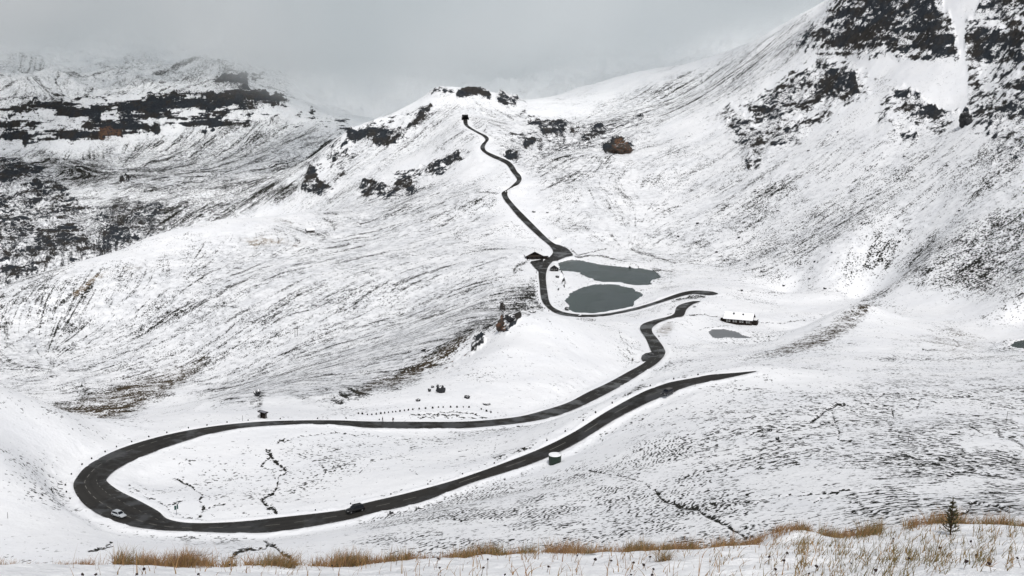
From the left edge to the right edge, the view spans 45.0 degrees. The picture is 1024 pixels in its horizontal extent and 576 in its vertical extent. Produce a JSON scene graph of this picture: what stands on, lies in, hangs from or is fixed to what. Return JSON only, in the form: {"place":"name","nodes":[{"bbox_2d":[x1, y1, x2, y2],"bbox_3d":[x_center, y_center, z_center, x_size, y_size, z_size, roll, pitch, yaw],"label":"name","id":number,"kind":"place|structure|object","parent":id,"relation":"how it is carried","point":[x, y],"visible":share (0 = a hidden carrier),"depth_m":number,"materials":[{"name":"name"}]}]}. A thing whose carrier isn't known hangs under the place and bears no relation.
{"place":"outdoors","nodes":[
{"label":"outdoors","id":0,"kind":"place"},
{"bbox_2d":[73,301,754,531],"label":"road","id":1,"kind":"structure","parent":0,"point":[102,472],"depth_m":334.63,"materials":[{"name":"grey asphalt"}]},
{"bbox_2d":[111,509,126,518],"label":"car","id":2,"kind":"object","parent":1,"relation":"on","point":[120,514],"visible":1,"depth_m":303.41,"materials":[{"name":"silver metal"}]},
{"bbox_2d":[345,503,364,513],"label":"car","id":3,"kind":"object","parent":1,"relation":"on","point":[355,507],"visible":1,"depth_m":299.16,"materials":[{"name":"black paint"}]},
{"bbox_2d":[84,272,664,527],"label":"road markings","id":4,"kind":"object","parent":1,"relation":"on","point":[341,422],"visible":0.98,"depth_m":328.30,"materials":[{"name":"paint"}]},
{"bbox_2d":[661,387,673,395],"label":"car","id":5,"kind":"object","parent":1,"relation":"on","point":[667,391],"visible":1,"depth_m":351.12,"materials":[{"name":"grey paint"}]},
{"bbox_2d":[0,0,1023,575],"bbox_3d":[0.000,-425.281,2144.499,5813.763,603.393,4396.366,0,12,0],"label":"ground","id":6,"kind":"structure","parent":0,"point":[178,178],"depth_m":880.44,"materials":[{"name":"white snow"}]},
{"bbox_2d":[253,389,260,396],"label":"boulder","id":7,"kind":"object","parent":6,"relation":"on","point":[257,392],"visible":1,"depth_m":450.82,"materials":[{"name":"grey stone"}]},
{"bbox_2d":[257,410,267,418],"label":"bus shelter","id":8,"kind":"object","parent":6,"relation":"on","point":[263,414],"visible":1,"depth_m":395.15,"materials":[{"name":"brown wood"}]},
{"bbox_2d":[260,544,308,568],"bbox_3d":[-2.296,2.756,12.504,0.512,0.228,0.795,-11,16,-42],"label":"grass tuft","id":9,"kind":"object","parent":6,"relation":"on","point":[289,563],"visible":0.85,"depth_m":12.50,"materials":[{"name":"brown plant"}]},
{"bbox_2d":[305,228,314,232],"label":"alpine hut","id":10,"kind":"object","parent":6,"relation":"on","point":[310,230],"visible":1,"depth_m":1103.72,"materials":[{"name":"white wood"}]},
{"bbox_2d":[436,385,445,392],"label":"boulder","id":11,"kind":"object","parent":6,"relation":"on","point":[441,389],"visible":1,"depth_m":443.02,"materials":[{"name":"grey stone"}]},
{"bbox_2d":[496,319,504,331],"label":"rock outcrop","id":12,"kind":"object","parent":6,"relation":"on","point":[500,324],"visible":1,"depth_m":528.27,"materials":[{"name":"brown stone"}]},
{"bbox_2d":[506,314,515,321],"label":"rock outcrop","id":13,"kind":"object","parent":6,"relation":"on","point":[509,317],"visible":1,"depth_m":529.47,"materials":[{"name":"grey stone"}]},
{"bbox_2d":[0,505,1023,575],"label":"grass","id":14,"kind":"structure","parent":6,"relation":"on","point":[177,560],"depth_m":12.67,"materials":[{"name":"brown plant"}]},
{"bbox_2d":[524,249,548,259],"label":"chalet","id":15,"kind":"object","parent":6,"relation":"on","point":[532,254],"visible":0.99,"depth_m":916.26,"materials":[{"name":"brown wood"}]},
{"bbox_2d":[548,452,560,465],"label":"water tank","id":16,"kind":"object","parent":6,"relation":"on","point":[554,458],"visible":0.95,"depth_m":316.21,"materials":[{"name":"green"}]},
{"bbox_2d":[550,263,558,270],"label":"lakeside hut","id":17,"kind":"object","parent":6,"relation":"on","point":[554,267],"visible":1,"depth_m":871.95,"materials":[{"name":"black paint"}]},
{"bbox_2d":[610,143,633,153],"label":"rock outcrop","id":18,"kind":"object","parent":6,"relation":"on","point":[621,148],"visible":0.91,"depth_m":1198.95,"materials":[{"name":"brown stone"}]},
{"bbox_2d":[637,540,690,564],"bbox_3d":[1.383,2.456,11.385,0.726,0.238,0.705,0,12,0],"label":"grass tuft","id":19,"kind":"object","parent":6,"relation":"on","point":[664,558],"visible":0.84,"depth_m":11.40,"materials":[{"name":"beige plant"}]},
{"bbox_2d":[720,311,758,325],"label":"mountain lodge","id":20,"kind":"structure","parent":6,"relation":"on","point":[741,318],"depth_m":657.17,"materials":[{"name":"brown wood"}]},
{"bbox_2d":[939,498,960,534],"bbox_3d":[4.656,2.433,13.101,0.270,0.452,0.221,-7,14,-31],"label":"conifer sapling","id":21,"kind":"object","parent":6,"relation":"on","point":[950,523],"visible":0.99,"depth_m":13.11,"materials":[{"name":"green plant"}]},
{"bbox_2d":[959,111,972,127],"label":"rock outcrop","id":22,"kind":"object","parent":6,"relation":"on","point":[965,118],"visible":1,"depth_m":874.36,"materials":[{"name":"grey stone"}]},
{"bbox_2d":[530,259,542,270],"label":"pavement","id":23,"kind":"structure","parent":0,"point":[537,265],"depth_m":895.70,"materials":[{"name":"grey asphalt"}]},
{"bbox_2d":[552,245,572,260],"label":"pavement","id":24,"kind":"structure","parent":0,"point":[565,252],"depth_m":933.87,"materials":[{"name":"grey asphalt"}]},
{"bbox_2d":[463,119,717,316],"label":"road","id":25,"kind":"structure","parent":0,"point":[537,232],"depth_m":923.94,"materials":[{"name":"grey asphalt"}]},
{"bbox_2d":[565,284,642,312],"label":"lake","id":26,"kind":"structure","parent":0,"point":[595,298],"depth_m":789.17,"materials":[{"name":"liquid"}]},
{"bbox_2d":[558,260,660,284],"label":"lake","id":27,"kind":"structure","parent":0,"point":[624,275],"depth_m":874.52,"materials":[{"name":"liquid"}]},
{"bbox_2d":[601,282,640,285],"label":"path","id":28,"kind":"structure","parent":0,"point":[618,283],"depth_m":833.24,"materials":[{"name":"white snow"}]},
{"bbox_2d":[641,352,654,361],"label":"pavement","id":29,"kind":"structure","parent":0,"point":[645,356],"depth_m":545.93,"materials":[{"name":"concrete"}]},
{"bbox_2d":[709,329,750,337],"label":"lake","id":30,"kind":"structure","parent":0,"point":[718,333],"depth_m":625.54,"materials":[{"name":"grey ice"}]},
{"bbox_2d":[1010,340,1023,347],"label":"lake","id":31,"kind":"structure","parent":0,"point":[1018,344],"depth_m":500.90,"materials":[{"name":"liquid"}]}
]}

